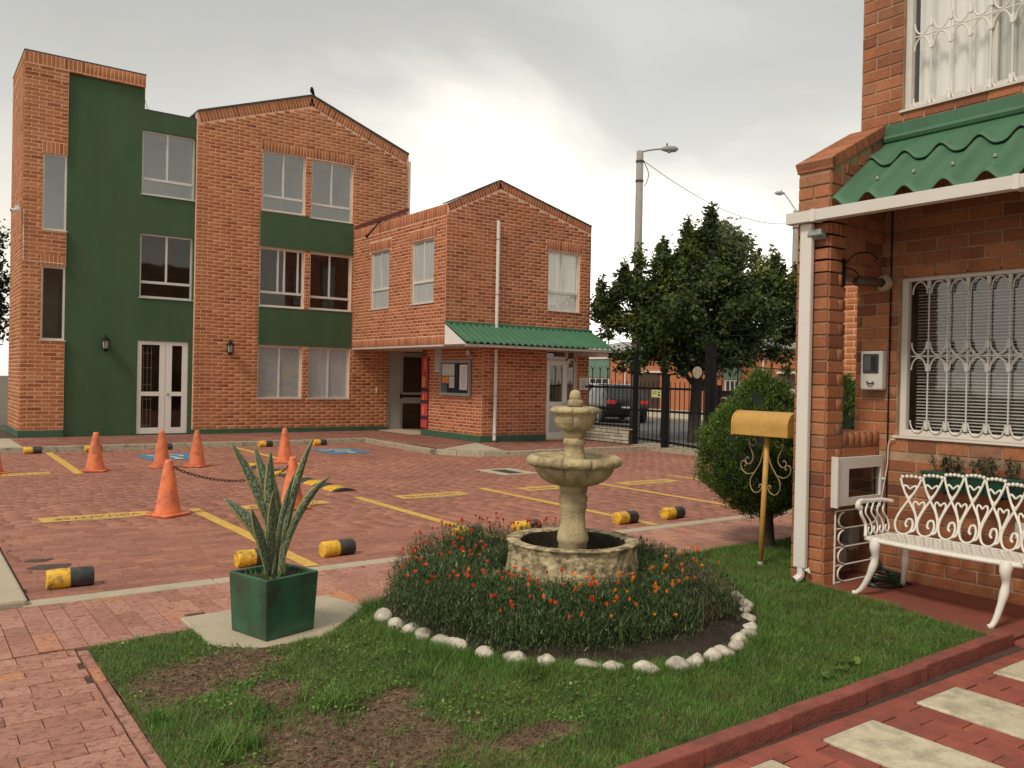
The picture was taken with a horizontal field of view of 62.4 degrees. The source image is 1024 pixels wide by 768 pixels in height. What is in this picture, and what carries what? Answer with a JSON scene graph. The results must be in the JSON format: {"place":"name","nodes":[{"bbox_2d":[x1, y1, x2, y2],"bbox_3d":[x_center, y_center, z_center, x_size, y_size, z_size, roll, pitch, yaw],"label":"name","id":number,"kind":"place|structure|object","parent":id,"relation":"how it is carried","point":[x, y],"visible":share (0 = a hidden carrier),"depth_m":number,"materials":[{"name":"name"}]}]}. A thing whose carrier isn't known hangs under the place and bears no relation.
{"place":"outdoors","nodes":[
{"label":"outdoors","id":0,"kind":"place"},
{"bbox_2d":[6,48,421,437],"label":"apartment building","id":1,"kind":"structure","parent":0,"point":[169,255],"depth_m":20.81,"materials":[{"name":"orange brick"}]},
{"bbox_2d":[39,265,64,340],"bbox_3d":[-10.532,-1.815,19.271,0.540,1.710,1.065,1,0,-36],"label":"window","id":2,"kind":"structure","parent":1,"relation":"in","point":[52,277],"depth_m":19.68,"materials":[{"name":"glass"}]},
{"bbox_2d":[41,153,67,232],"bbox_3d":[-10.482,-4.289,19.257,0.540,1.760,1.065,1,0,-36],"label":"window","id":3,"kind":"structure","parent":1,"relation":"in","point":[54,166],"depth_m":19.66,"materials":[{"name":"glass"}]},
{"bbox_2d":[136,340,187,433],"bbox_3d":[-8.572,0.078,20.564,1.160,2.210,0.640,1,0,-36],"label":"door","id":4,"kind":"structure","parent":1,"relation":"in","point":[161,376],"depth_m":20.62,"materials":[{"name":"white glass"}]},
{"bbox_2d":[138,233,192,300],"bbox_3d":[-8.540,-2.818,20.661,1.270,1.580,0.865,1,0,-36],"label":"window","id":5,"kind":"structure","parent":1,"relation":"in","point":[165,261],"depth_m":20.98,"materials":[{"name":"glass"}]},
{"bbox_2d":[141,130,195,201],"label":"window","id":6,"kind":"structure","parent":1,"relation":"in","point":[168,161],"depth_m":21.32,"materials":[{"name":"glass"}]},
{"bbox_2d":[256,346,300,398],"bbox_3d":[-6.059,-0.289,21.996,1.220,1.370,0.165,1,0,-36],"label":"window","id":7,"kind":"structure","parent":1,"relation":"in","point":[279,368],"depth_m":22.00,"materials":[{"name":"glass"}]},
{"bbox_2d":[259,247,303,308],"bbox_3d":[-6.203,-2.754,22.274,1.250,1.570,0.865,1,0,-36],"label":"window","id":8,"kind":"structure","parent":1,"relation":"in","point":[281,271],"depth_m":22.57,"materials":[{"name":"glass"}]},
{"bbox_2d":[261,150,305,215],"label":"window","id":9,"kind":"structure","parent":1,"relation":"in","point":[283,175],"depth_m":23.01,"materials":[{"name":"glass"}]},
{"bbox_2d":[302,160,352,223],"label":"window","id":10,"kind":"structure","parent":1,"relation":"in","point":[330,201],"depth_m":23.77,"materials":[{"name":"glass"}]},
{"bbox_2d":[308,347,348,397],"bbox_3d":[-4.959,-0.277,22.796,1.220,1.380,0.165,1,0,-36],"label":"window","id":11,"kind":"structure","parent":1,"relation":"in","point":[327,367],"depth_m":22.81,"materials":[{"name":"metal"}]},
{"bbox_2d":[309,252,350,311],"bbox_3d":[-5.111,-2.742,23.068,1.250,1.560,0.865,1,0,-36],"label":"window","id":12,"kind":"structure","parent":1,"relation":"in","point":[329,274],"depth_m":23.42,"materials":[{"name":"glass"}]},
{"bbox_2d":[387,352,421,428],"bbox_3d":[-3.105,0.177,24.403,1.420,2.250,0.520,1,0,-36],"label":"entrance door","id":13,"kind":"structure","parent":1,"relation":"in","point":[405,369],"depth_m":24.37,"materials":[{"name":"grey paint"}]},
{"bbox_2d":[0,428,646,456],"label":"pavement","id":14,"kind":"structure","parent":0,"point":[412,439],"depth_m":18.99,"materials":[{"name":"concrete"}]},
{"bbox_2d":[352,180,614,442],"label":"annex building","id":15,"kind":"structure","parent":14,"relation":"on","point":[494,278],"depth_m":20.53,"materials":[{"name":"brick"}]},
{"bbox_2d":[369,249,389,310],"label":"window","id":16,"kind":"structure","parent":15,"relation":"in","point":[380,274],"depth_m":21.96,"materials":[{"name":"glass"}]},
{"bbox_2d":[410,238,433,305],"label":"window","id":17,"kind":"structure","parent":15,"relation":"in","point":[423,265],"depth_m":20.17,"materials":[{"name":"glass"}]},
{"bbox_2d":[420,356,428,427],"bbox_3d":[-2.269,0.198,21.919,0.024,1.850,0.330,1,0,-36],"label":"banner","id":18,"kind":"object","parent":15,"relation":"attached to","point":[424,392],"visible":1,"depth_m":21.90,"materials":[{"name":"red fabric"}]},
{"bbox_2d":[439,360,471,395],"bbox_3d":[-1.399,-0.148,20.728,0.050,0.870,1.380,1,0,-36],"label":"notice board","id":19,"kind":"object","parent":15,"relation":"attached to","point":[455,378],"visible":1,"depth_m":20.71,"materials":[{"name":"grey metal"}]},
{"bbox_2d":[545,360,566,438],"bbox_3d":[1.114,0.387,21.205,0.620,1.955,0.130,1,0,-36],"label":"door","id":20,"kind":"structure","parent":15,"relation":"in","point":[552,431],"depth_m":21.18,"materials":[{"name":"white metal"}]},
{"bbox_2d":[547,251,578,312],"bbox_3d":[1.283,-2.560,21.302,1.060,1.505,0.145,1,0,-36],"label":"window","id":21,"kind":"structure","parent":15,"relation":"in","point":[563,270],"depth_m":21.38,"materials":[{"name":"glass"}]},
{"bbox_2d":[584,426,638,444],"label":"stone wall","id":22,"kind":"structure","parent":14,"relation":"on","point":[610,434],"depth_m":20.68,"materials":[{"name":"stone"}]},
{"bbox_2d":[585,366,632,428],"bbox_3d":[2.399,0.310,21.012,0.035,1.524,1.720,1,0,-36],"label":"fence","id":23,"kind":"object","parent":22,"relation":"on","point":[630,409],"visible":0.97,"depth_m":20.89,"materials":[{"name":"black metal"}]},
{"bbox_2d":[0,443,788,600],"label":"parking lot","id":24,"kind":"structure","parent":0,"point":[59,510],"depth_m":10.51,"materials":[{"name":"brick"}]},
{"bbox_2d":[23,446,41,453],"bbox_3d":[-9.125,1.265,16.093,0.307,0.142,0.145,1,0,-36],"label":"wheel stop","id":25,"kind":"object","parent":24,"relation":"on","point":[32,450],"visible":1,"depth_m":16.04,"materials":[{"name":"black paint"}]},
{"bbox_2d":[45,566,94,589],"bbox_3d":[-3.275,1.436,6.266,0.314,0.146,0.148,1,0,-33],"label":"wheel stop","id":26,"kind":"object","parent":24,"relation":"on","point":[69,577],"visible":1,"depth_m":6.22,"materials":[{"name":"yellow paint"}]},
{"bbox_2d":[81,432,108,471],"bbox_3d":[-6.645,1.078,13.491,0.363,0.618,0.363,2,0,-15],"label":"traffic cone","id":27,"kind":"object","parent":24,"relation":"on","point":[95,462],"visible":1,"depth_m":13.41,"materials":[{"name":"orange plastic"}]},
{"bbox_2d":[147,430,175,468],"bbox_3d":[-5.889,1.089,14.222,0.363,0.618,0.363,2,2,43],"label":"traffic cone","id":28,"kind":"object","parent":24,"relation":"on","point":[161,454],"visible":0.85,"depth_m":14.14,"materials":[{"name":"orange plastic"}]},
{"bbox_2d":[145,460,189,517],"bbox_3d":[-3.848,1.157,9.467,0.363,0.618,0.363,1,0,25],"label":"traffic cone","id":29,"kind":"object","parent":24,"relation":"on","point":[168,504],"visible":1,"depth_m":9.39,"materials":[{"name":"orange plastic"}]},
{"bbox_2d":[173,464,288,481],"bbox_3d":[-3.241,1.029,9.791,1.370,0.223,0.047,1,0,-29],"label":"chain","id":30,"kind":"object","parent":29,"relation":"hanging from","point":[195,475],"visible":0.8,"depth_m":9.70,"materials":[{"name":"plastic"}]},
{"bbox_2d":[182,430,210,466],"bbox_3d":[-5.391,1.098,14.467,0.363,0.618,0.363,1,0,14],"label":"traffic cone","id":31,"kind":"object","parent":24,"relation":"on","point":[196,457],"visible":1,"depth_m":14.39,"materials":[{"name":"orange plastic"}]},
{"bbox_2d":[234,549,262,567],"bbox_3d":[-2.161,1.455,7.089,0.307,0.142,0.145,1,0,-38],"label":"wheel stop","id":32,"kind":"object","parent":24,"relation":"on","point":[247,558],"visible":0.65,"depth_m":7.00,"materials":[{"name":"black paint"}]},
{"bbox_2d":[273,428,290,462],"bbox_3d":[-4.155,1.118,15.450,0.363,0.618,0.363,1,0,-3],"label":"traffic cone","id":33,"kind":"object","parent":24,"relation":"on","point":[284,454],"visible":0.84,"depth_m":15.37,"materials":[{"name":"orange plastic"}]},
{"bbox_2d":[281,456,310,509],"bbox_3d":[-2.632,1.178,10.130,0.363,0.618,0.363,2,0,-42],"label":"traffic cone","id":34,"kind":"object","parent":24,"relation":"on","point":[292,466],"visible":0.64,"depth_m":10.07,"materials":[{"name":"orange plastic"}]},
{"bbox_2d":[249,463,355,491],"bbox_3d":[-3.432,1.435,13.259,0.340,0.045,3.837,1,0,-36],"label":"speed bump","id":35,"kind":"object","parent":24,"relation":"on","point":[328,486],"visible":0.54,"depth_m":12.33,"materials":[{"name":"black rubber"}]},
{"bbox_2d":[319,538,355,557],"bbox_3d":[-1.558,1.465,7.552,0.307,0.142,0.145,1,0,-39],"label":"wheel stop","id":36,"kind":"object","parent":24,"relation":"on","point":[332,548],"visible":1,"depth_m":7.49,"materials":[{"name":"black paint"}]},
{"bbox_2d":[478,468,535,474],"bbox_3d":[-0.087,1.558,14.643,0.720,0.089,0.900,1,0,-36],"label":"storm drain","id":37,"kind":"object","parent":24,"relation":"in","point":[505,471],"visible":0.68,"depth_m":14.65,"materials":[{"name":"concrete"}]},
{"bbox_2d":[511,519,541,530],"bbox_3d":[0.153,1.492,8.821,0.307,0.142,0.145,1,0,-36],"label":"wheel stop","id":38,"kind":"object","parent":24,"relation":"on","point":[523,522],"visible":0.38,"depth_m":8.76,"materials":[{"name":"black paint"}]},
{"bbox_2d":[612,510,638,524],"bbox_3d":[1.286,1.511,9.558,0.307,0.142,0.145,1,0,-38],"label":"wheel stop","id":39,"kind":"object","parent":24,"relation":"on","point":[625,517],"visible":1,"depth_m":9.49,"materials":[{"name":"black paint"}]},
{"bbox_2d":[660,506,685,519],"bbox_3d":[1.896,1.521,9.977,0.307,0.142,0.145,1,0,-37],"label":"wheel stop","id":40,"kind":"object","parent":24,"relation":"on","point":[667,513],"visible":1,"depth_m":9.91,"materials":[{"name":"black paint"}]},
{"bbox_2d":[0,376,790,767],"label":"ground","id":41,"kind":"structure","parent":0,"point":[2,402],"depth_m":37.12,"materials":[{"name":"brick"}]},
{"bbox_2d":[0,219,10,344],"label":"edge tree","id":42,"kind":"object","parent":41,"relation":"on","point":[6,279],"visible":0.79,"depth_m":24.27,"materials":[{"name":"green plant"}]},
{"bbox_2d":[0,552,27,610],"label":"kerb","id":43,"kind":"structure","parent":41,"relation":"on","point":[12,595],"depth_m":5.90,"materials":[{"name":"concrete"}]},
{"bbox_2d":[23,510,791,607],"bbox_3d":[2.084,1.611,9.682,13.600,0.055,0.170,1,0,-36],"label":"lot edge strip","id":44,"kind":"object","parent":41,"relation":"on","point":[90,596],"visible":0.19,"depth_m":6.45,"materials":[{"name":"concrete"}]},
{"bbox_2d":[775,190,798,268],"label":"street lamp","id":45,"kind":"object","parent":41,"relation":"on","point":[794,243],"visible":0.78,"depth_m":44.79,"materials":[{"name":"metal"}]},
{"bbox_2d":[0,513,791,767],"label":"brick path","id":46,"kind":"structure","parent":0,"point":[60,701],"depth_m":4.83,"materials":[{"name":"brick"}]},
{"bbox_2d":[841,372,855,429],"bbox_3d":[4.102,0.732,10.403,1.436,1.834,1.428,1,0,-36],"label":"cypress bush","id":47,"kind":"object","parent":46,"relation":"on","point":[848,410],"visible":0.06,"depth_m":10.06,"materials":[{"name":"green plant"}]},
{"bbox_2d":[843,282,857,379],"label":"neighbour house","id":48,"kind":"structure","parent":46,"relation":"on","point":[850,324],"depth_m":12.62,"materials":[{"name":"orange brick"}]},
{"bbox_2d":[0,0,863,375],"label":"sky","id":49,"kind":"structure","parent":0,"point":[556,101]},
{"bbox_2d":[87,539,985,767],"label":"lawn soil","id":50,"kind":"structure","parent":0,"point":[318,743],"depth_m":4.02,"materials":[{"name":"soil"}]},
{"bbox_2d":[133,651,448,766],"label":"grass tufts","id":51,"kind":"object","parent":50,"relation":"on","point":[229,744],"visible":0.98,"depth_m":3.82,"materials":[{"name":"plant"}]},
{"bbox_2d":[128,644,566,767],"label":"dry straw","id":52,"kind":"object","parent":50,"relation":"on","point":[326,716],"visible":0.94,"depth_m":3.89,"materials":[{"name":"plant"}]},
{"bbox_2d":[374,608,392,623],"bbox_3d":[-0.838,1.513,5.506,0.122,0.102,0.152,10,-1,-11],"label":"border stone","id":53,"kind":"object","parent":50,"relation":"on","point":[380,612],"visible":0.77,"depth_m":5.47,"materials":[{"name":"stone"}]},
{"bbox_2d":[387,617,404,628],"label":"border stone","id":54,"kind":"object","parent":50,"relation":"on","point":[399,621],"visible":0.72,"depth_m":5.32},
{"bbox_2d":[414,627,431,640],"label":"border stone","id":55,"kind":"object","parent":50,"relation":"on","point":[419,631],"visible":0.67,"depth_m":5.11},
{"bbox_2d":[447,637,467,651],"bbox_3d":[-0.322,1.530,4.947,0.091,0.096,0.181,1,0,-41],"label":"border stone","id":56,"kind":"object","parent":50,"relation":"on","point":[452,640],"visible":0.46,"depth_m":4.92,"materials":[{"name":"stone"}]},
{"bbox_2d":[99,602,861,767],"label":"clover leaves","id":57,"kind":"object","parent":50,"relation":"on","point":[856,660],"visible":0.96,"depth_m":4.19,"materials":[{"name":"green plant"}]},
{"bbox_2d":[474,645,493,659],"bbox_3d":[-0.157,1.540,4.818,0.115,0.090,0.099,1,0,16],"label":"border stone","id":58,"kind":"object","parent":50,"relation":"on","point":[482,649],"visible":0.66,"depth_m":4.79,"materials":[{"name":"stone"}]},
{"bbox_2d":[502,651,527,664],"bbox_3d":[0.019,1.547,4.765,0.121,0.094,0.132,1,0,-36],"label":"border stone","id":59,"kind":"object","parent":50,"relation":"on","point":[514,654],"visible":0.51,"depth_m":4.73,"materials":[{"name":"stone"}]},
{"bbox_2d":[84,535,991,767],"bbox_3d":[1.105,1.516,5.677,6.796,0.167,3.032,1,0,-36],"label":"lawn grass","id":60,"kind":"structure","parent":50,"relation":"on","point":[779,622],"depth_m":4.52,"materials":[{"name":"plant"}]},
{"bbox_2d":[181,595,362,648],"bbox_3d":[-1.444,1.557,5.461,1.128,0.068,0.919,1,0,-36],"label":"concrete pad","id":61,"kind":"object","parent":60,"relation":"on","point":[216,627],"visible":0.42,"depth_m":5.34,"materials":[{"name":"concrete"}]},
{"bbox_2d":[229,563,317,640],"bbox_3d":[-1.479,1.331,5.245,0.384,0.385,0.384,1,0,39],"label":"plant pot","id":62,"kind":"object","parent":61,"relation":"on","point":[264,607],"visible":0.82,"depth_m":5.12,"materials":[{"name":"ceramic"}]},
{"bbox_2d":[223,436,329,576],"bbox_3d":[-1.465,0.768,5.246,0.663,0.895,0.340,1,0,-11],"label":"snake plant","id":63,"kind":"object","parent":62,"relation":"on","point":[273,540],"visible":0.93,"depth_m":5.22,"materials":[{"name":"green plant"}]},
{"bbox_2d":[372,511,764,665],"bbox_3d":[0.406,1.303,5.967,2.733,0.568,2.750,1,0,-36],"label":"flower bed","id":64,"kind":"object","parent":50,"relation":"on","point":[475,597],"visible":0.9,"depth_m":5.25,"materials":[{"name":"plant"}]},
{"bbox_2d":[505,390,639,592],"bbox_3d":[0.435,0.730,5.992,0.950,1.376,0.952,1,0,-36],"label":"stone fountain","id":65,"kind":"object","parent":64,"relation":"on","point":[570,544],"visible":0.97,"depth_m":5.83,"materials":[{"name":"stone"}]},
{"bbox_2d":[574,658,600,670],"bbox_3d":[0.416,1.544,4.633,0.156,0.078,0.107,1,-11,6],"label":"border stone","id":66,"kind":"object","parent":50,"relation":"on","point":[588,662],"visible":0.62,"depth_m":4.60,"materials":[{"name":"stone"}]},
{"bbox_2d":[602,660,624,672],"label":"border stone","id":67,"kind":"object","parent":50,"relation":"on","point":[610,663],"visible":0.64,"depth_m":4.59,"materials":[{"name":"stone"}]},
{"bbox_2d":[632,660,658,675],"bbox_3d":[0.734,1.559,4.626,0.152,0.090,0.110,6,3,-1],"label":"border stone","id":68,"kind":"object","parent":50,"relation":"on","point":[644,663],"visible":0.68,"depth_m":4.60,"materials":[{"name":"stone"}]},
{"bbox_2d":[665,656,690,672],"bbox_3d":[0.919,1.557,4.674,0.152,0.105,0.090,7,-8,-18],"label":"border stone","id":69,"kind":"object","parent":50,"relation":"on","point":[676,662],"visible":0.67,"depth_m":4.65,"materials":[{"name":"stone"}]},
{"bbox_2d":[686,653,704,667],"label":"border stone","id":70,"kind":"object","parent":50,"relation":"on","point":[698,657],"visible":0.55,"depth_m":4.72,"materials":[{"name":"stone"}]},
{"bbox_2d":[703,647,721,663],"bbox_3d":[1.144,1.559,4.819,0.113,0.109,0.090,8,-7,-29],"label":"border stone","id":71,"kind":"object","parent":50,"relation":"on","point":[712,652],"visible":0.69,"depth_m":4.80,"materials":[{"name":"stone"}]},
{"bbox_2d":[714,645,734,657],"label":"border stone","id":72,"kind":"object","parent":50,"relation":"on","point":[724,650],"visible":0.59,"depth_m":4.87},
{"bbox_2d":[728,639,744,652],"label":"border stone","id":73,"kind":"object","parent":50,"relation":"on","point":[739,643],"visible":0.61,"depth_m":4.97,"materials":[{"name":"stone"}]},
{"bbox_2d":[691,364,794,547],"bbox_3d":[2.499,0.711,8.373,1.436,1.834,1.428,1,0,-36],"label":"cypress bush","id":74,"kind":"object","parent":50,"relation":"on","point":[725,452],"visible":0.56,"depth_m":8.09,"materials":[{"name":"green plant"}]},
{"bbox_2d":[731,410,793,564],"bbox_3d":[2.217,0.930,7.398,0.237,1.390,0.591,1,0,-36],"label":"mailbox","id":75,"kind":"object","parent":50,"relation":"on","point":[767,425],"visible":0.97,"depth_m":7.37,"materials":[{"name":"paint"}]},
{"bbox_2d":[593,417,702,445],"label":"street","id":76,"kind":"structure","parent":0,"point":[647,434],"depth_m":27.99,"materials":[{"name":"asphalt"}]},
{"bbox_2d":[589,384,647,422],"bbox_3d":[3.923,0.716,33.005,1.808,1.440,4.050,1,0,-10],"label":"parked car","id":77,"kind":"object","parent":76,"relation":"on","point":[616,391],"visible":0.41,"depth_m":31.41,"materials":[{"name":"black paint"}]},
{"bbox_2d":[629,143,678,431],"bbox_3d":[4.358,-2.954,25.957,1.330,8.874,0.302,1,0,3],"label":"street lamp","id":78,"kind":"object","parent":76,"relation":"on","point":[639,180],"visible":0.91,"depth_m":25.88,"materials":[{"name":"concrete"}]},
{"bbox_2d":[586,201,797,442],"bbox_3d":[5.058,-1.605,21.997,5.497,6.391,4.456,1,0,-36],"label":"broadleaf tree","id":79,"kind":"object","parent":76,"relation":"on","point":[676,296],"visible":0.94,"depth_m":21.59,"materials":[{"name":"green plant"}]},
{"bbox_2d":[631,443,698,455],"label":"driveway","id":80,"kind":"structure","parent":0,"point":[675,449],"depth_m":19.35,"materials":[{"name":"concrete"}]},
{"bbox_2d":[632,351,639,443],"bbox_3d":[2.958,0.333,20.244,0.110,2.230,0.110,1,0,-36],"label":"gate post","id":81,"kind":"object","parent":80,"relation":"on","point":[635,395],"visible":1,"depth_m":20.21,"materials":[{"name":"black metal"}]},
{"bbox_2d":[636,381,661,443],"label":"gate","id":82,"kind":"structure","parent":81,"relation":"attached to","point":[648,411],"depth_m":19.88,"materials":[{"name":"black metal"}]},
{"bbox_2d":[661,375,670,447],"bbox_3d":[3.528,0.624,19.453,0.150,1.680,0.150,1,0,-36],"label":"gate post","id":83,"kind":"object","parent":80,"relation":"on","point":[665,404],"visible":1,"depth_m":19.41,"materials":[{"name":"black metal"}]},
{"bbox_2d":[666,382,703,450],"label":"gate","id":84,"kind":"structure","parent":83,"relation":"attached to","point":[698,413],"depth_m":18.97,"materials":[{"name":"black metal"}]},
{"bbox_2d":[704,343,716,442],"bbox_3d":[4.304,0.345,18.392,0.190,2.480,0.190,1,0,-36],"label":"gate post","id":85,"kind":"object","parent":80,"relation":"on","point":[710,378],"visible":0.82,"depth_m":18.33,"materials":[{"name":"black metal"}]},
{"bbox_2d":[715,362,790,437],"bbox_3d":[5.849,0.598,16.200,0.152,2.060,4.990,1,0,-36],"label":"louvre fence","id":86,"kind":"object","parent":80,"relation":"on","point":[720,393],"visible":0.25,"depth_m":18.09,"materials":[{"name":"black metal"}]},
{"bbox_2d":[647,408,702,419],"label":"sidewalk","id":87,"kind":"structure","parent":0,"point":[672,415],"depth_m":38.44,"materials":[{"name":"concrete"}]},
{"bbox_2d":[589,341,661,408],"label":"row house","id":88,"kind":"structure","parent":87,"relation":"on","point":[604,362],"depth_m":49.38,"materials":[{"name":"brick"}]},
{"bbox_2d":[640,373,659,408],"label":"garage door","id":89,"kind":"structure","parent":88,"relation":"in","point":[645,377],"depth_m":47.11,"materials":[{"name":"wood"}]},
{"bbox_2d":[676,215,766,412],"bbox_3d":[9.416,-3.263,39.870,3.988,9.662,3.784,1,0,-36],"label":"street tree","id":90,"kind":"object","parent":87,"relation":"on","point":[729,229],"visible":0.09,"depth_m":39.23,"materials":[{"name":"green plant"}]},
{"bbox_2d":[667,338,795,410],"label":"row house","id":91,"kind":"structure","parent":87,"relation":"on","point":[729,384],"depth_m":42.73,"materials":[{"name":"brick"}]},
{"bbox_2d":[724,380,739,398],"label":"window","id":92,"kind":"structure","parent":91,"relation":"in","point":[730,385],"depth_m":42.59,"materials":[{"name":"white paint"}]},
{"bbox_2d":[704,638,1023,767],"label":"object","id":93,"kind":"structure","parent":0,"point":[970,715],"depth_m":3.94,"materials":[{"name":"brick"}]},
{"bbox_2d":[615,630,1013,767],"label":"lawn kerb","id":94,"kind":"structure","parent":93,"relation":"on","point":[713,748],"depth_m":4.07,"materials":[{"name":"red paint"}]},
{"bbox_2d":[786,0,1023,605],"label":"brick house","id":95,"kind":"structure","parent":93,"relation":"on","point":[931,153],"depth_m":6.76,"materials":[{"name":"orange brick"}]},
{"bbox_2d":[807,228,825,239],"bbox_3d":[2.433,-1.201,6.733,0.100,0.102,0.128,1,0,-36],"label":"floodlight","id":96,"kind":"object","parent":95,"relation":"attached to","point":[818,234],"visible":1,"depth_m":6.70,"materials":[{"name":"grey metal"}]},
{"bbox_2d":[839,525,858,563],"bbox_3d":[2.771,1.347,7.085,0.350,0.300,0.100,1,0,-36],"label":"gas meter","id":97,"kind":"object","parent":95,"relation":"attached to","point":[849,536],"visible":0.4,"depth_m":7.09,"materials":[{"name":"grey metal"}]},
{"bbox_2d":[833,505,878,583],"bbox_3d":[2.832,1.313,6.947,0.629,0.591,0.021,1,0,-36],"label":"meter grille","id":98,"kind":"object","parent":95,"relation":"attached to","point":[841,564],"visible":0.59,"depth_m":6.81,"materials":[{"name":"white metal"}]},
{"bbox_2d":[830,455,885,507],"bbox_3d":[2.837,0.787,6.909,0.675,0.405,0.075,1,0,-36],"label":"gas meter cabinet","id":99,"kind":"object","parent":95,"relation":"attached to","point":[854,479],"visible":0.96,"depth_m":6.90,"materials":[{"name":"metal"}]},
{"bbox_2d":[842,252,877,285],"bbox_3d":[2.773,-0.918,6.747,0.262,0.273,0.033,1,0,19],"label":"iron bracket","id":100,"kind":"object","parent":95,"relation":"attached to","point":[844,262],"visible":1,"depth_m":6.77,"materials":[{"name":"metal"}]},
{"bbox_2d":[852,274,892,291],"bbox_3d":[2.990,-0.848,7.035,0.410,0.152,0.146,1,0,-21],"label":"wall lamp","id":101,"kind":"object","parent":95,"relation":"attached to","point":[883,283],"depth_m":7.02,"materials":[{"name":"metal"}]},
{"bbox_2d":[860,351,886,389],"bbox_3d":[3.045,-0.113,7.138,0.108,0.330,0.200,1,0,-36],"label":"meter box","id":102,"kind":"object","parent":95,"relation":"attached to","point":[873,369],"visible":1,"depth_m":7.09,"materials":[{"name":"metal"}]},
{"bbox_2d":[885,210,893,532],"bbox_3d":[3.152,-0.101,7.070,0.015,2.750,0.016,1,0,-36],"label":"cable","id":103,"kind":"object","parent":95,"relation":"attached to","point":[889,365],"visible":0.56,"depth_m":7.07,"materials":[{"name":"black metal"}]},
{"bbox_2d":[892,268,1023,446],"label":"window","id":104,"kind":"structure","parent":95,"relation":"in","point":[973,362],"depth_m":6.76,"materials":[{"name":"white paint"}]},
{"bbox_2d":[899,0,1023,112],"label":"window","id":105,"kind":"structure","parent":95,"relation":"in","point":[968,47],"depth_m":6.74,"materials":[{"name":"metal"}]},
{"bbox_2d":[920,470,1023,500],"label":"window box","id":106,"kind":"object","parent":95,"relation":"attached to","point":[974,483],"visible":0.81,"depth_m":6.33,"materials":[{"name":"green plastic"}]},
{"bbox_2d":[927,454,1023,478],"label":"succulent row","id":107,"kind":"object","parent":106,"relation":"in","point":[991,466],"visible":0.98,"depth_m":6.37,"materials":[{"name":"green plant"}]},
{"bbox_2d":[823,570,1023,640],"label":"porch floor","id":108,"kind":"structure","parent":0,"point":[969,611],"depth_m":6.22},
{"bbox_2d":[862,528,912,588],"bbox_3d":[2.962,1.409,6.812,0.426,0.429,0.366,1,0,-36],"label":"garden hose","id":109,"kind":"object","parent":108,"relation":"on","point":[892,580],"visible":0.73,"depth_m":6.69,"materials":[{"name":"rubber"}]},
{"bbox_2d":[852,473,1023,628],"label":"garden bench","id":110,"kind":"object","parent":108,"relation":"on","point":[1007,561],"visible":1,"depth_m":6.26,"materials":[{"name":"white metal"}]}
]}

